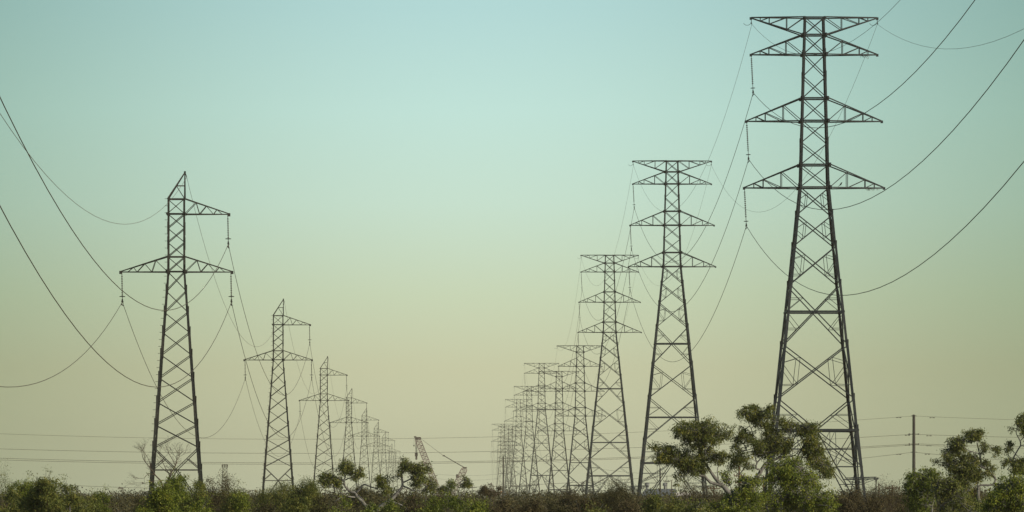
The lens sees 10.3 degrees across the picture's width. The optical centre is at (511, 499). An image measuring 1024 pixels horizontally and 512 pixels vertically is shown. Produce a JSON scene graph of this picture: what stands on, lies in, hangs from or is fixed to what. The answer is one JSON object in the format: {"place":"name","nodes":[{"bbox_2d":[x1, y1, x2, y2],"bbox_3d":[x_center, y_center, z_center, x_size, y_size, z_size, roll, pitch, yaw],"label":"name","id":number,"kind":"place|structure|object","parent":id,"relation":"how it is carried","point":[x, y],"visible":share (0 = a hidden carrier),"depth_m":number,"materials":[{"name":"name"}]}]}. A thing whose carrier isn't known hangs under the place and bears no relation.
{"place":"outdoors","nodes":[
{"label":"outdoors","id":0,"kind":"place"},
{"bbox_2d":[0,0,1023,498],"label":"sky","id":1,"kind":"structure","parent":0,"point":[422,186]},
{"bbox_2d":[642,482,675,506],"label":"industrial shed","id":2,"kind":"structure","parent":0,"point":[665,490],"depth_m":1505.38,"materials":[{"name":"grey metal"}]},
{"label":"ground","id":3,"kind":"structure","parent":0,"visible":0},
{"bbox_2d":[0,461,12,507],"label":"shrub","id":4,"kind":"object","parent":3,"relation":"on","point":[3,479],"visible":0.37,"depth_m":259.83,"materials":[{"name":"green plant"}]},
{"bbox_2d":[0,483,34,511],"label":"bush","id":5,"kind":"object","parent":3,"relation":"on","point":[11,498],"visible":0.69,"depth_m":209.77,"materials":[{"name":"green plant"}]},
{"bbox_2d":[5,471,34,506],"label":"bush","id":6,"kind":"object","parent":3,"relation":"on","point":[23,486],"visible":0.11,"depth_m":221.47,"materials":[{"name":"green plant"}]},
{"bbox_2d":[16,468,72,511],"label":"bush","id":7,"kind":"object","parent":3,"relation":"on","point":[43,495],"visible":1,"depth_m":204.59,"materials":[{"name":"green plant"}]},
{"bbox_2d":[58,474,90,511],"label":"bush","id":8,"kind":"object","parent":3,"relation":"on","point":[75,498],"visible":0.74,"depth_m":214.72,"materials":[{"name":"green plant"}]},
{"bbox_2d":[80,489,103,511],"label":"bush","id":9,"kind":"object","parent":3,"relation":"on","point":[91,506],"visible":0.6,"depth_m":229.81,"materials":[{"name":"green plant"}]},
{"bbox_2d":[91,485,116,511],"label":"bush","id":10,"kind":"object","parent":3,"relation":"on","point":[105,499],"visible":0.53,"depth_m":239.88,"materials":[{"name":"green plant"}]},
{"bbox_2d":[116,490,144,511],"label":"bush","id":11,"kind":"object","parent":3,"relation":"on","point":[137,501],"visible":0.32,"depth_m":239.46,"materials":[{"name":"green plant"}]},
{"bbox_2d":[127,439,162,486],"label":"bare tree","id":12,"kind":"object","parent":3,"relation":"on","point":[142,448],"visible":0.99,"depth_m":399.98,"materials":[{"name":"brown plant"}]},
{"bbox_2d":[133,471,189,511],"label":"bush","id":13,"kind":"object","parent":3,"relation":"on","point":[163,499],"visible":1,"depth_m":199.57,"materials":[{"name":"green plant"}]},
{"bbox_2d":[151,438,190,482],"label":"bare tree","id":14,"kind":"object","parent":3,"relation":"on","point":[176,461],"visible":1,"depth_m":404.98,"materials":[{"name":"brown plant"}]},
{"bbox_2d":[145,466,207,510],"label":"bush","id":15,"kind":"object","parent":3,"relation":"on","point":[178,480],"visible":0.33,"depth_m":205.40,"materials":[{"name":"green plant"}]},
{"bbox_2d":[119,171,233,496],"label":"lattice pylon","id":16,"kind":"object","parent":3,"relation":"on","point":[168,271],"visible":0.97,"depth_m":420.16,"materials":[{"name":"metal"}]},
{"bbox_2d":[0,302,376,486],"bbox_3d":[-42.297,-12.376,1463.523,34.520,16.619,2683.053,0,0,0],"label":"power line wire","id":17,"kind":"object","parent":16,"relation":"hanging from","point":[161,396],"visible":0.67,"depth_m":466.02,"materials":[{"name":"metal"}]},
{"bbox_2d":[0,114,396,464],"bbox_3d":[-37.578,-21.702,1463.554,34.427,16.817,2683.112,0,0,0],"label":"power line wire","id":18,"kind":"object","parent":16,"relation":"attached to","point":[208,258],"visible":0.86,"depth_m":438.01,"materials":[{"name":"metal"}]},
{"bbox_2d":[0,206,405,489],"bbox_3d":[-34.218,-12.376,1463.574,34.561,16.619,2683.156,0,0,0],"label":"power line wire","id":19,"kind":"object","parent":16,"relation":"hanging from","point":[192,370],"visible":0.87,"depth_m":318.87,"materials":[{"name":"metal"}]},
{"bbox_2d":[0,97,406,475],"bbox_3d":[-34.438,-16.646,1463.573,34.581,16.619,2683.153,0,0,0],"label":"power line wire","id":20,"kind":"object","parent":16,"relation":"hanging from","point":[178,307],"visible":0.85,"depth_m":310.40,"materials":[{"name":"metal"}]},
{"bbox_2d":[176,474,216,511],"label":"bush","id":21,"kind":"object","parent":3,"relation":"on","point":[201,485],"visible":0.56,"depth_m":201.72,"materials":[{"name":"green plant"}]},
{"bbox_2d":[184,493,219,511],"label":"bush","id":22,"kind":"object","parent":3,"relation":"on","point":[194,506],"visible":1,"depth_m":179.80,"materials":[{"name":"green plant"}]},
{"bbox_2d":[201,470,241,511],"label":"shrub","id":23,"kind":"object","parent":3,"relation":"on","point":[213,501],"visible":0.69,"depth_m":239.96,"materials":[{"name":"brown plant"}]},
{"bbox_2d":[216,479,259,511],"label":"shrub","id":24,"kind":"object","parent":3,"relation":"on","point":[229,505],"visible":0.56,"depth_m":219.98,"materials":[{"name":"green plant"}]},
{"bbox_2d":[230,488,253,511],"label":"bush","id":25,"kind":"object","parent":3,"relation":"on","point":[242,501],"visible":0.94,"depth_m":210.14,"materials":[{"name":"green plant"}]},
{"bbox_2d":[245,492,284,511],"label":"bush","id":26,"kind":"object","parent":3,"relation":"on","point":[266,509],"visible":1,"depth_m":185.17,"materials":[{"name":"green plant"}]},
{"bbox_2d":[252,479,301,511],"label":"shrub","id":27,"kind":"object","parent":3,"relation":"on","point":[262,499],"visible":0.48,"depth_m":249.92,"materials":[{"name":"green plant"}]},
{"bbox_2d":[243,299,312,497],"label":"lattice pylon","id":28,"kind":"object","parent":3,"relation":"on","point":[286,411],"visible":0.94,"depth_m":690.48,"materials":[{"name":"metal"}]},
{"bbox_2d":[277,488,311,511],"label":"bush","id":29,"kind":"object","parent":3,"relation":"on","point":[297,507],"visible":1,"depth_m":199.72,"materials":[{"name":"green plant"}]},
{"bbox_2d":[280,474,324,511],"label":"shrub","id":30,"kind":"object","parent":3,"relation":"on","point":[310,491],"visible":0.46,"depth_m":234.82,"materials":[{"name":"green plant"}]},
{"bbox_2d":[305,494,337,511],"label":"bush","id":31,"kind":"object","parent":3,"relation":"on","point":[319,508],"visible":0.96,"depth_m":209.62,"materials":[{"name":"green plant"}]},
{"bbox_2d":[299,356,348,509],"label":"lattice pylon","id":32,"kind":"object","parent":3,"relation":"on","point":[326,400],"visible":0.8,"depth_m":956.29,"materials":[{"name":"metal"}]},
{"bbox_2d":[323,488,354,511],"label":"bush","id":33,"kind":"object","parent":3,"relation":"on","point":[345,501],"visible":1,"depth_m":195.25,"materials":[{"name":"green plant"}]},
{"bbox_2d":[330,389,367,497],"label":"lattice pylon","id":34,"kind":"object","parent":3,"relation":"on","point":[351,417],"visible":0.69,"depth_m":1232.65,"materials":[{"name":"metal"}]},
{"bbox_2d":[348,409,379,492],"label":"lattice pylon","id":35,"kind":"object","parent":3,"relation":"on","point":[366,446],"visible":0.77,"depth_m":1505.27,"materials":[{"name":"metal"}]},
{"bbox_2d":[347,484,385,511],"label":"shrub","id":36,"kind":"object","parent":3,"relation":"on","point":[360,492],"visible":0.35,"depth_m":329.84,"materials":[{"name":"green plant"}]},
{"bbox_2d":[357,495,386,511],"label":"bush","id":37,"kind":"object","parent":3,"relation":"on","point":[372,508],"visible":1,"depth_m":190.09,"materials":[{"name":"green plant"}]},
{"bbox_2d":[362,423,389,494],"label":"lattice pylon","id":38,"kind":"object","parent":3,"relation":"on","point":[376,453],"visible":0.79,"depth_m":1765.41,"materials":[{"name":"metal"}]},
{"bbox_2d":[316,454,438,510],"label":"gum tree","id":39,"kind":"object","parent":3,"relation":"on","point":[417,472],"visible":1,"depth_m":243.83,"materials":[{"name":"green plant"}]},
{"bbox_2d":[372,433,394,494],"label":"lattice pylon","id":40,"kind":"object","parent":3,"relation":"on","point":[385,452],"visible":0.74,"depth_m":2014.29,"materials":[{"name":"metal"}]},
{"bbox_2d":[380,444,399,487],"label":"lattice pylon","id":41,"kind":"object","parent":3,"relation":"on","point":[390,463],"visible":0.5,"depth_m":2288.33,"materials":[{"name":"metal"}]},
{"bbox_2d":[376,492,418,511],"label":"bush","id":42,"kind":"object","parent":3,"relation":"on","point":[391,507],"visible":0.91,"depth_m":199.61,"materials":[{"name":"green plant"}]},
{"bbox_2d":[395,487,430,511],"bbox_3d":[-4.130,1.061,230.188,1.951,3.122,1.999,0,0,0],"label":"bush","id":43,"kind":"object","parent":3,"relation":"on","point":[413,506],"visible":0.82,"depth_m":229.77,"materials":[{"name":"brown plant"}]},
{"bbox_2d":[421,481,440,501],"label":"sapling","id":44,"kind":"object","parent":3,"relation":"on","point":[425,491],"visible":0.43,"depth_m":299.64,"materials":[{"name":"green plant"}]},
{"bbox_2d":[415,486,449,511],"bbox_3d":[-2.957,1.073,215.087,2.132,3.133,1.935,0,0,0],"label":"bush","id":45,"kind":"object","parent":3,"relation":"on","point":[431,508],"visible":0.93,"depth_m":214.97,"materials":[{"name":"green plant"}]},
{"bbox_2d":[413,436,466,497],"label":"crawler crane","id":46,"kind":"object","parent":3,"relation":"on","point":[418,439],"visible":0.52,"depth_m":2498.70,"materials":[{"name":"metal"}]},
{"bbox_2d":[438,478,457,495],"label":"sapling","id":47,"kind":"object","parent":3,"relation":"on","point":[452,484],"visible":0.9,"depth_m":299.77,"materials":[{"name":"green plant"}]},
{"bbox_2d":[435,487,471,511],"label":"bush","id":48,"kind":"object","parent":3,"relation":"on","point":[453,503],"visible":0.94,"depth_m":200.30,"materials":[{"name":"green plant"}]},
{"bbox_2d":[452,473,473,510],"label":"sapling","id":49,"kind":"object","parent":3,"relation":"on","point":[467,483],"visible":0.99,"depth_m":299.98,"materials":[{"name":"green plant"}]},
{"bbox_2d":[465,491,495,511],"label":"bush","id":50,"kind":"object","parent":3,"relation":"on","point":[476,507],"visible":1,"depth_m":189.84,"materials":[{"name":"green plant"}]},
{"bbox_2d":[475,482,503,508],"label":"sapling","id":51,"kind":"object","parent":3,"relation":"on","point":[485,490],"visible":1,"depth_m":329.81,"materials":[{"name":"brown plant"}]},
{"bbox_2d":[0,481,986,506],"bbox_3d":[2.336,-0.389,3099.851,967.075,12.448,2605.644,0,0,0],"label":"woodland","id":52,"kind":"object","parent":3,"relation":"on","point":[459,492],"visible":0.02,"depth_m":1984.33,"materials":[{"name":"green plant"}]},
{"bbox_2d":[0,483,994,511],"bbox_3d":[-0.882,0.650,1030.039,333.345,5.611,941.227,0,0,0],"label":"scrub","id":53,"kind":"object","parent":3,"relation":"on","point":[128,495],"visible":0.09,"depth_m":665.92,"materials":[{"name":"green plant"}]},
{"bbox_2d":[0,484,997,511],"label":"scrub thicket","id":54,"kind":"object","parent":3,"relation":"on","point":[131,507],"visible":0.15,"depth_m":296.82,"materials":[{"name":"green plant"}]},
{"bbox_2d":[491,424,514,492],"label":"lattice pylon","id":55,"kind":"object","parent":3,"relation":"on","point":[500,441],"visible":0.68,"depth_m":3042.69,"materials":[{"name":"metal"}]},
{"bbox_2d":[486,489,521,511],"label":"bush","id":56,"kind":"object","parent":3,"relation":"on","point":[503,504],"visible":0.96,"depth_m":214.96,"materials":[{"name":"brown plant"}]},
{"bbox_2d":[497,436,516,492],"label":"lattice pylon","id":57,"kind":"object","parent":3,"relation":"on","point":[505,461],"visible":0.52,"depth_m":3405.21,"materials":[{"name":"metal"}]},
{"bbox_2d":[497,426,521,492],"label":"lattice pylon","id":58,"kind":"object","parent":3,"relation":"on","point":[509,456],"visible":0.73,"depth_m":2713.54,"materials":[{"name":"metal"}]},
{"bbox_2d":[500,446,518,492],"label":"lattice pylon","id":59,"kind":"object","parent":3,"relation":"on","point":[510,466],"visible":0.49,"depth_m":3865.52,"materials":[{"name":"metal"}]},
{"bbox_2d":[504,399,531,493],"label":"lattice pylon","id":60,"kind":"object","parent":3,"relation":"on","point":[516,444],"visible":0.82,"depth_m":2423.55,"materials":[{"name":"metal"}]},
{"bbox_2d":[513,386,544,496],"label":"lattice pylon","id":61,"kind":"object","parent":3,"relation":"on","point":[531,421],"visible":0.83,"depth_m":2134.04,"materials":[{"name":"metal"}]},
{"bbox_2d":[512,495,549,511],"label":"bush","id":62,"kind":"object","parent":3,"relation":"on","point":[534,506],"visible":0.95,"depth_m":224.31,"materials":[{"name":"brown plant"}]},
{"bbox_2d":[522,363,559,495],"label":"lattice pylon","id":63,"kind":"object","parent":3,"relation":"on","point":[542,443],"visible":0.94,"depth_m":1881.36,"materials":[{"name":"metal"}]},
{"bbox_2d":[541,494,573,511],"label":"bush","id":64,"kind":"object","parent":3,"relation":"on","point":[551,507],"visible":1,"depth_m":214.86,"materials":[{"name":"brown plant"}]},
{"bbox_2d":[538,371,579,508],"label":"lattice pylon","id":65,"kind":"object","parent":3,"relation":"on","point":[556,376],"visible":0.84,"depth_m":1606.33,"materials":[{"name":"metal"}]},
{"bbox_2d":[555,485,579,510],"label":"shrub","id":66,"kind":"object","parent":3,"relation":"on","point":[571,497],"visible":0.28,"depth_m":299.60,"materials":[{"name":"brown plant"}]},
{"bbox_2d":[555,345,605,496],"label":"lattice pylon","id":67,"kind":"object","parent":3,"relation":"on","point":[587,439],"visible":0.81,"depth_m":1361.51,"materials":[{"name":"metal"}]},
{"bbox_2d":[567,491,601,511],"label":"bush","id":68,"kind":"object","parent":3,"relation":"on","point":[576,507],"visible":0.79,"depth_m":219.65,"materials":[{"name":"brown plant"}]},
{"bbox_2d":[570,500,611,511],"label":"bush","id":69,"kind":"object","parent":3,"relation":"on","point":[595,508],"visible":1,"depth_m":184.83,"materials":[{"name":"green plant"}]},
{"bbox_2d":[577,255,641,498],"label":"lattice pylon","id":70,"kind":"object","parent":3,"relation":"on","point":[588,476],"visible":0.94,"depth_m":1125.40,"materials":[{"name":"metal"}]},
{"bbox_2d":[588,476,636,511],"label":"shrub","id":71,"kind":"object","parent":3,"relation":"on","point":[613,496],"visible":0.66,"depth_m":261.65,"materials":[{"name":"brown plant"}]},
{"bbox_2d":[611,491,644,511],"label":"bush","id":72,"kind":"object","parent":3,"relation":"on","point":[623,507],"visible":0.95,"depth_m":214.86,"materials":[{"name":"brown plant"}]},
{"bbox_2d":[625,480,648,506],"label":"shrub","id":73,"kind":"object","parent":3,"relation":"on","point":[638,496],"visible":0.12,"depth_m":290.10,"materials":[{"name":"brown plant"}]},
{"bbox_2d":[638,487,667,511],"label":"bush","id":74,"kind":"object","parent":3,"relation":"on","point":[653,503],"visible":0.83,"depth_m":209.51,"materials":[{"name":"green plant"}]},
{"bbox_2d":[628,160,715,499],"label":"lattice pylon","id":75,"kind":"object","parent":3,"relation":"on","point":[655,344],"visible":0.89,"depth_m":822.20,"materials":[{"name":"metal"}]},
{"bbox_2d":[491,161,1023,479],"bbox_3d":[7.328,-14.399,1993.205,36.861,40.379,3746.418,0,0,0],"label":"power line wire","id":76,"kind":"object","parent":75,"relation":"hanging from","point":[795,281],"visible":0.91,"depth_m":453.32,"materials":[{"name":"metal"}]},
{"bbox_2d":[657,491,696,511],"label":"bush","id":77,"kind":"object","parent":3,"relation":"on","point":[670,506],"visible":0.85,"depth_m":199.89,"materials":[{"name":"green plant"}]},
{"bbox_2d":[645,414,736,492],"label":"gum tree","id":78,"kind":"object","parent":3,"relation":"on","point":[700,436],"visible":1,"depth_m":235.67,"materials":[{"name":"green plant"}]},
{"bbox_2d":[668,476,724,511],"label":"shrub","id":79,"kind":"object","parent":3,"relation":"on","point":[694,492],"visible":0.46,"depth_m":299.92,"materials":[{"name":"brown plant"}]},
{"bbox_2d":[675,498,717,511],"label":"bush","id":80,"kind":"object","parent":3,"relation":"on","point":[698,507],"visible":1,"depth_m":177.71,"materials":[{"name":"green plant"}]},
{"bbox_2d":[708,470,769,511],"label":"bush","id":81,"kind":"object","parent":3,"relation":"on","point":[743,498],"visible":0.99,"depth_m":185.61,"materials":[{"name":"green plant"}]},
{"bbox_2d":[725,403,837,505],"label":"gum tree","id":82,"kind":"object","parent":3,"relation":"on","point":[811,448],"visible":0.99,"depth_m":225.68,"materials":[{"name":"green plant"}]},
{"bbox_2d":[758,454,841,511],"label":"bush","id":83,"kind":"object","parent":3,"relation":"on","point":[788,473],"visible":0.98,"depth_m":195.68,"materials":[{"name":"green plant"}]},
{"bbox_2d":[743,16,884,507],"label":"lattice pylon","id":84,"kind":"object","parent":3,"relation":"on","point":[855,448],"visible":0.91,"depth_m":510.25,"materials":[{"name":"metal"}]},
{"bbox_2d":[492,0,899,471],"bbox_3d":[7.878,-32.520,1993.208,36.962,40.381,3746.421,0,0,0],"label":"power line wire","id":85,"kind":"object","parent":84,"relation":"attached to","point":[698,180],"visible":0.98,"depth_m":602.00,"materials":[{"name":"metal"}]},
{"bbox_2d":[492,0,974,486],"bbox_3d":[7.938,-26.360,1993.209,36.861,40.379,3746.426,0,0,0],"label":"power line wire","id":86,"kind":"object","parent":84,"relation":"hanging from","point":[727,175],"visible":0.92,"depth_m":525.48,"materials":[{"name":"metal"}]},
{"bbox_2d":[492,40,1023,476],"bbox_3d":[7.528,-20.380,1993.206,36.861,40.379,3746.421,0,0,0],"label":"power line wire","id":87,"kind":"object","parent":84,"relation":"hanging from","point":[796,203],"visible":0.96,"depth_m":436.24,"materials":[{"name":"metal"}]},
{"bbox_2d":[513,24,1022,478],"bbox_3d":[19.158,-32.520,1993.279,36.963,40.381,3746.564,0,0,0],"label":"power line wire","id":88,"kind":"object","parent":84,"relation":"attached to","point":[803,179],"visible":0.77,"depth_m":592.61,"materials":[{"name":"metal"}]},
{"bbox_2d":[829,491,864,511],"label":"bush","id":89,"kind":"object","parent":3,"relation":"on","point":[846,502],"visible":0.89,"depth_m":210.17,"materials":[{"name":"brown plant"}]},
{"bbox_2d":[833,481,877,511],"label":"shrub","id":90,"kind":"object","parent":3,"relation":"on","point":[855,496],"visible":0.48,"depth_m":249.83,"materials":[{"name":"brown plant"}]},
{"bbox_2d":[856,491,900,511],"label":"bush","id":91,"kind":"object","parent":3,"relation":"on","point":[872,505],"visible":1,"depth_m":199.94,"materials":[{"name":"brown plant"}]},
{"bbox_2d":[866,473,901,511],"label":"shrub","id":92,"kind":"object","parent":3,"relation":"on","point":[889,505],"visible":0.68,"depth_m":255.49,"materials":[{"name":"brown plant"}]},
{"bbox_2d":[885,479,908,511],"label":"shrub","id":93,"kind":"object","parent":3,"relation":"on","point":[900,501],"visible":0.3,"depth_m":269.80,"materials":[{"name":"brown plant"}]},
{"bbox_2d":[896,415,934,470],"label":"utility pole","id":94,"kind":"object","parent":3,"relation":"on","point":[913,434],"visible":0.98,"depth_m":769.83,"materials":[{"name":"grey metal"}]},
{"bbox_2d":[11,452,998,489],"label":"power line wire","id":95,"kind":"object","parent":94,"relation":"attached to","point":[558,483],"visible":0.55,"depth_m":769.98,"materials":[{"name":"metal"}]},
{"bbox_2d":[15,445,998,463],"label":"power line wire","id":96,"kind":"object","parent":94,"relation":"attached to","point":[430,463],"visible":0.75,"depth_m":770.31,"materials":[{"name":"metal"}]},
{"bbox_2d":[5,444,1023,462],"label":"power line wire","id":97,"kind":"object","parent":94,"relation":"attached to","point":[455,461],"visible":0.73,"depth_m":769.65,"materials":[{"name":"metal"}]},
{"bbox_2d":[18,416,1011,438],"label":"power line wire","id":98,"kind":"object","parent":94,"relation":"attached to","point":[540,435],"visible":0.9,"depth_m":769.99,"materials":[{"name":"metal"}]},
{"bbox_2d":[17,434,1022,452],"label":"power line wire","id":99,"kind":"object","parent":94,"relation":"attached to","point":[489,451],"visible":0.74,"depth_m":770.28,"materials":[{"name":"metal"}]},
{"bbox_2d":[898,466,943,511],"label":"bush","id":100,"kind":"object","parent":3,"relation":"on","point":[916,484],"visible":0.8,"depth_m":201.69,"materials":[{"name":"green plant"}]},
{"bbox_2d":[927,473,982,511],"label":"bush","id":101,"kind":"object","parent":3,"relation":"on","point":[959,501],"visible":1,"depth_m":195.77,"materials":[{"name":"green plant"}]},
{"bbox_2d":[946,482,986,506],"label":"shrub","id":102,"kind":"object","parent":3,"relation":"on","point":[974,492],"visible":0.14,"depth_m":259.86,"materials":[{"name":"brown plant"}]},
{"bbox_2d":[930,427,1006,502],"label":"gum tree","id":103,"kind":"object","parent":3,"relation":"on","point":[972,472],"visible":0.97,"depth_m":229.76,"materials":[{"name":"green plant"}]},
{"bbox_2d":[967,493,991,511],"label":"bush","id":104,"kind":"object","parent":3,"relation":"on","point":[978,502],"visible":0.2,"depth_m":214.93,"materials":[{"name":"green plant"}]},
{"bbox_2d":[975,471,1023,511],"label":"bush","id":105,"kind":"object","parent":3,"relation":"on","point":[1009,499],"visible":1,"depth_m":185.49,"materials":[{"name":"green plant"}]},
{"bbox_2d":[999,412,1023,476],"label":"gum tree","id":106,"kind":"object","parent":3,"relation":"on","point":[1017,465],"visible":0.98,"depth_m":215.81,"materials":[{"name":"green plant"}]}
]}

